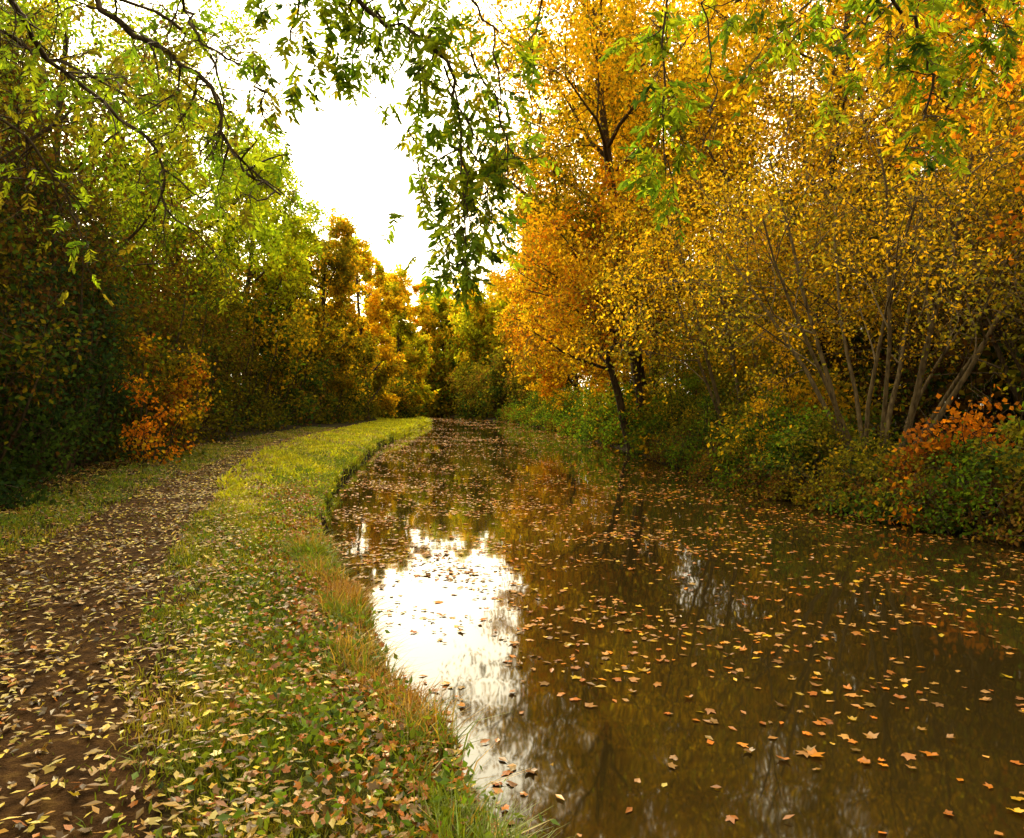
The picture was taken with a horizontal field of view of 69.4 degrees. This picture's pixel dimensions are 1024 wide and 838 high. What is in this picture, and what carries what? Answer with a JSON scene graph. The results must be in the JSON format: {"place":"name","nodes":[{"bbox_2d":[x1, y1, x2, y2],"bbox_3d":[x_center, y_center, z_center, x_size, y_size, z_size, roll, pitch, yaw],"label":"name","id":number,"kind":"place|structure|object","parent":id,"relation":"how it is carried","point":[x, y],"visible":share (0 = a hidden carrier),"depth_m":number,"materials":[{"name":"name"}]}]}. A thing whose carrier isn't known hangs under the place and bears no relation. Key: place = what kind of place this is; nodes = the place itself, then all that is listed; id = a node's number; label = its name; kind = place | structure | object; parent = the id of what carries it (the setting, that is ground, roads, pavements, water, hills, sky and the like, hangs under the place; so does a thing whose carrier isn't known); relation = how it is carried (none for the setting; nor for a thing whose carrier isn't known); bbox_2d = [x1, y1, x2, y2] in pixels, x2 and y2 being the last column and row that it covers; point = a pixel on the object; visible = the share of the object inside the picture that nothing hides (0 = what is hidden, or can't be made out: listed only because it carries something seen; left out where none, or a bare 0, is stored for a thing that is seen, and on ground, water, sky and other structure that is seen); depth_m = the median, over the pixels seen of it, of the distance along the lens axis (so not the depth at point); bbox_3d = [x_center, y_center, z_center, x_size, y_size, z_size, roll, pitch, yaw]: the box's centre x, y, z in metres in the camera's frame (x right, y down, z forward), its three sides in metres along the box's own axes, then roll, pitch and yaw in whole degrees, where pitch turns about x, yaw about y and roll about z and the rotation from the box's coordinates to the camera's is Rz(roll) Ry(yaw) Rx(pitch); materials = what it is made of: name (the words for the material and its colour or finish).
{"place":"outdoors","nodes":[
{"label":"outdoors","id":0,"kind":"place"},
{"bbox_2d":[0,411,1022,837],"bbox_3d":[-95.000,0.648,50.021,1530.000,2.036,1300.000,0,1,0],"label":"ground","id":1,"kind":"structure","parent":0,"point":[60,801],"depth_m":4.43,"materials":[{"name":"brown soil"}]},
{"bbox_2d":[0,64,167,509],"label":"ivy hedge","id":2,"kind":"object","parent":1,"relation":"on","point":[34,362],"visible":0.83,"depth_m":14.62,"materials":[{"name":"green plant"}]},
{"bbox_2d":[0,0,206,271],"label":"field maple tree","id":3,"kind":"object","parent":1,"relation":"on","point":[17,101],"visible":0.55,"depth_m":13.66,"materials":[{"name":"green plant"}]},
{"bbox_2d":[0,0,284,314],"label":"field maple tree","id":4,"kind":"object","parent":1,"relation":"on","point":[115,176],"visible":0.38,"depth_m":22.11,"materials":[{"name":"green plant"}]},
{"bbox_2d":[0,83,297,464],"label":"hawthorn hedge","id":5,"kind":"object","parent":1,"relation":"on","point":[169,327],"visible":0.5,"depth_m":26.88,"materials":[{"name":"green plant"}]},
{"bbox_2d":[107,327,203,464],"bbox_3d":[-9.503,-0.572,19.794,2.307,3.802,2.507,-1,1,-40],"label":"maple sapling","id":6,"kind":"object","parent":1,"relation":"on","point":[142,436],"visible":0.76,"depth_m":19.56,"materials":[{"name":"orange plant"}]},
{"bbox_2d":[123,332,220,451],"bbox_3d":[-10.932,-0.887,23.856,3.577,4.279,3.429,0,1,0],"label":"maple sapling","id":7,"kind":"object","parent":1,"relation":"on","point":[184,383],"visible":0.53,"depth_m":23.90,"materials":[{"name":"orange plant"}]},
{"bbox_2d":[0,48,350,420],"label":"background thicket","id":8,"kind":"object","parent":1,"relation":"on","point":[70,118],"depth_m":34.65,"materials":[{"name":"green plant"}]},
{"bbox_2d":[61,55,317,339],"bbox_3d":[-14.952,-7.654,34.843,10.485,16.883,10.596,0,1,0],"label":"ash tree","id":9,"kind":"object","parent":1,"relation":"on","point":[233,238],"visible":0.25,"depth_m":34.89,"materials":[{"name":"green plant"}]},
{"bbox_2d":[0,427,508,837],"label":"fallen leaves","id":10,"kind":"object","parent":1,"relation":"on","point":[373,785],"visible":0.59,"depth_m":4.24,"materials":[{"name":"yellow plant"}]},
{"bbox_2d":[182,133,330,403],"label":"alder tree","id":11,"kind":"object","parent":1,"relation":"on","point":[301,236],"visible":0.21,"depth_m":45.88,"materials":[{"name":"green plant"}]},
{"bbox_2d":[0,445,559,837],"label":"verge weeds","id":12,"kind":"object","parent":1,"relation":"on","point":[313,736],"visible":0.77,"depth_m":3.99,"materials":[{"name":"green plant"}]},
{"bbox_2d":[0,415,576,837],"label":"grass","id":13,"kind":"structure","parent":1,"relation":"on","point":[398,428],"depth_m":4.73,"materials":[{"name":"green plant"}]},
{"bbox_2d":[194,254,389,430],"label":"hawthorn hedge","id":14,"kind":"object","parent":1,"relation":"on","point":[301,380],"visible":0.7,"depth_m":48.35,"materials":[{"name":"green plant"}]},
{"bbox_2d":[269,205,371,421],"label":"alder tree","id":15,"kind":"object","parent":1,"relation":"on","point":[348,264],"visible":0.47,"depth_m":59.33,"materials":[{"name":"green plant"}]},
{"bbox_2d":[313,234,411,419],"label":"maple tree","id":16,"kind":"object","parent":1,"relation":"on","point":[377,312],"visible":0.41,"depth_m":76.19,"materials":[{"name":"yellow plant"}]},
{"bbox_2d":[356,264,439,408],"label":"maple tree","id":17,"kind":"object","parent":1,"relation":"on","point":[402,333],"visible":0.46,"depth_m":94.21,"materials":[{"name":"yellow plant"}]},
{"bbox_2d":[374,354,425,418],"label":"hawthorn hedge","id":18,"kind":"object","parent":1,"relation":"on","point":[401,385],"visible":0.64,"depth_m":86.15,"materials":[{"name":"green plant"}]},
{"bbox_2d":[356,321,516,416],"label":"bank hedge","id":19,"kind":"object","parent":1,"relation":"on","point":[441,404],"visible":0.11,"depth_m":122.64,"materials":[{"name":"green plant"}]},
{"bbox_2d":[406,289,488,405],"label":"willow tree","id":20,"kind":"object","parent":1,"relation":"on","point":[432,322],"visible":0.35,"depth_m":128.77,"materials":[{"name":"yellow plant"}]},
{"bbox_2d":[430,281,497,386],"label":"alder tree","id":21,"kind":"object","parent":1,"relation":"on","point":[440,310],"visible":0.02,"depth_m":132.35,"materials":[{"name":"green plant"}]},
{"bbox_2d":[448,273,511,384],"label":"willow tree","id":22,"kind":"object","parent":1,"relation":"on","point":[480,319],"visible":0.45,"depth_m":118.21,"materials":[{"name":"yellow plant"}]},
{"bbox_2d":[444,342,571,419],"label":"dark waterside bush","id":23,"kind":"object","parent":1,"relation":"on","point":[491,390],"visible":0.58,"depth_m":94.71,"materials":[{"name":"green plant"}]},
{"bbox_2d":[0,0,1023,317],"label":"ash tree","id":24,"kind":"object","parent":1,"relation":"on","point":[918,48],"visible":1,"depth_m":5.62,"materials":[{"name":"green plant"}]},
{"bbox_2d":[491,266,554,385],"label":"maple tree","id":25,"kind":"object","parent":1,"relation":"on","point":[499,327],"visible":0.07,"depth_m":103.72,"materials":[{"name":"yellow plant"}]},
{"bbox_2d":[511,265,577,406],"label":"alder tree","id":26,"kind":"object","parent":1,"relation":"on","point":[529,378],"visible":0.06,"depth_m":76.03,"materials":[{"name":"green plant"}]},
{"bbox_2d":[493,403,635,446],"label":"bank edge plants","id":27,"kind":"object","parent":1,"relation":"on","point":[520,418],"visible":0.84,"depth_m":50.05,"materials":[{"name":"green plant"}]},
{"bbox_2d":[496,186,648,416],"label":"maple tree","id":28,"kind":"object","parent":1,"relation":"on","point":[546,390],"visible":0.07,"depth_m":60.08,"materials":[{"name":"orange plant"}]},
{"bbox_2d":[503,69,683,396],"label":"maple tree","id":29,"kind":"object","parent":1,"relation":"on","point":[605,374],"visible":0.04,"depth_m":44.35,"materials":[{"name":"orange plant"}]},
{"bbox_2d":[241,275,947,401],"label":"distant trees","id":30,"kind":"object","parent":1,"relation":"on","point":[585,382],"depth_m":159.25,"materials":[{"name":"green plant"}]},
{"bbox_2d":[413,0,800,397],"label":"birch tree","id":31,"kind":"object","parent":1,"relation":"on","point":[588,18],"visible":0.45,"depth_m":30.03,"materials":[{"name":"yellow plant"}]},
{"bbox_2d":[513,368,704,456],"bbox_3d":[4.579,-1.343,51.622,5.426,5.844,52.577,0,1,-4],"label":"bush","id":32,"kind":"object","parent":1,"relation":"on","point":[574,402],"visible":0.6,"depth_m":37.25,"materials":[{"name":"green plant"}]},
{"bbox_2d":[481,158,744,450],"bbox_3d":[3.620,-4.555,30.393,10.124,11.797,11.564,0,1,-19],"label":"leaning willow tree","id":33,"kind":"object","parent":1,"relation":"on","point":[576,268],"visible":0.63,"depth_m":28.42,"materials":[{"name":"orange plant"}]},
{"bbox_2d":[606,251,692,386],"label":"alder tree","id":34,"kind":"object","parent":1,"relation":"on","point":[662,333],"visible":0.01,"depth_m":65.61,"materials":[{"name":"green plant"}]},
{"bbox_2d":[517,0,795,393],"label":"birch tree","id":35,"kind":"object","parent":1,"relation":"on","point":[625,129],"visible":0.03,"depth_m":38.02,"materials":[{"name":"orange plant"}]},
{"bbox_2d":[543,95,979,441],"bbox_3d":[6.419,-3.598,20.816,11.068,9.489,8.773,0,1,0],"label":"hazel tree","id":36,"kind":"object","parent":1,"relation":"on","point":[639,250],"visible":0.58,"depth_m":19.83,"materials":[{"name":"yellow plant"}]},
{"bbox_2d":[739,309,826,467],"bbox_3d":[6.077,-0.529,17.170,2.570,4.041,2.041,-1,1,-39],"label":"elder bush","id":37,"kind":"object","parent":1,"relation":"on","point":[760,403],"visible":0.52,"depth_m":16.94,"materials":[{"name":"green plant"}]},
{"bbox_2d":[643,296,931,489],"bbox_3d":[7.366,-1.441,27.815,5.289,6.454,26.477,0,1,3],"label":"elder thicket","id":38,"kind":"object","parent":1,"relation":"on","point":[799,380],"visible":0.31,"depth_m":18.02,"materials":[{"name":"green plant"}]},
{"bbox_2d":[575,12,1023,474],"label":"hazel tree","id":39,"kind":"object","parent":1,"relation":"on","point":[970,364],"visible":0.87,"depth_m":13.92,"materials":[{"name":"yellow plant"}]},
{"bbox_2d":[602,146,1023,463],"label":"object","id":40,"kind":"object","parent":1,"relation":"on","point":[986,355],"visible":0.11,"depth_m":20.34,"materials":[{"name":"plant"}]},
{"bbox_2d":[621,0,1023,389],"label":"birch tree","id":41,"kind":"object","parent":1,"relation":"on","point":[747,51],"visible":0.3,"depth_m":22.53,"materials":[{"name":"yellow plant"}]},
{"bbox_2d":[623,418,1023,546],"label":"bank edge plants","id":42,"kind":"object","parent":1,"relation":"on","point":[778,485],"visible":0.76,"depth_m":12.38,"materials":[{"name":"green plant"}]},
{"bbox_2d":[629,0,1023,396],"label":"birch tree","id":43,"kind":"object","parent":1,"relation":"on","point":[762,113],"visible":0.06,"depth_m":29.90,"materials":[{"name":"yellow plant"}]},
{"bbox_2d":[640,353,1023,537],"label":"bush","id":44,"kind":"object","parent":1,"relation":"on","point":[977,462],"visible":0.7,"depth_m":14.43,"materials":[{"name":"green plant"}]},
{"bbox_2d":[687,156,1017,419],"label":"dark background woodland","id":45,"kind":"object","parent":1,"relation":"on","point":[842,339],"visible":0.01,"depth_m":57.64,"materials":[{"name":"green plant"}]},
{"bbox_2d":[795,0,1023,365],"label":"birch tree","id":46,"kind":"object","parent":1,"relation":"on","point":[970,93],"visible":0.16,"depth_m":19.09,"materials":[{"name":"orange plant"}]},
{"bbox_2d":[799,61,1023,434],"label":"hazel tree","id":47,"kind":"object","parent":1,"relation":"on","point":[1001,360],"visible":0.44,"depth_m":14.96,"materials":[{"name":"yellow plant"}]},
{"bbox_2d":[866,408,985,530],"bbox_3d":[6.741,0.751,11.939,2.266,1.892,1.716,0,1,0],"label":"maple sapling","id":48,"kind":"object","parent":1,"relation":"on","point":[928,444],"visible":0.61,"depth_m":11.92,"materials":[{"name":"orange plant"}]},
{"bbox_2d":[894,3,1023,265],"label":"orange maple tree","id":49,"kind":"object","parent":1,"relation":"on","point":[1007,145],"visible":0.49,"depth_m":11.44,"materials":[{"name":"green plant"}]},
{"bbox_2d":[916,368,1022,490],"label":"maple sapling","id":50,"kind":"object","parent":1,"relation":"on","point":[965,430],"visible":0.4,"depth_m":11.73,"materials":[{"name":"orange plant"}]},
{"bbox_2d":[925,16,1023,360],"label":"birch tree","id":51,"kind":"object","parent":1,"relation":"on","point":[1011,117],"depth_m":30.81,"materials":[{"name":"yellow plant"}]},
{"bbox_2d":[1001,373,1023,483],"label":"elder bush","id":52,"kind":"object","parent":1,"relation":"on","point":[1019,437],"visible":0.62,"depth_m":10.91,"materials":[{"name":"green plant"}]},
{"bbox_2d":[4,0,1021,405],"label":"sky","id":53,"kind":"structure","parent":0,"point":[351,163],"materials":[{"name":"white"}]},
{"bbox_2d":[324,416,1023,837],"bbox_3d":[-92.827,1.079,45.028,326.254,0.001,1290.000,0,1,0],"label":"canal water","id":54,"kind":"structure","parent":0,"point":[604,752],"depth_m":5.91,"materials":[{"name":"brown liquid"}]},
{"bbox_2d":[330,418,1023,836],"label":"floating leaves","id":55,"kind":"object","parent":54,"relation":"on","point":[812,752],"visible":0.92,"depth_m":7.88,"materials":[{"name":"orange plant"}]}
]}

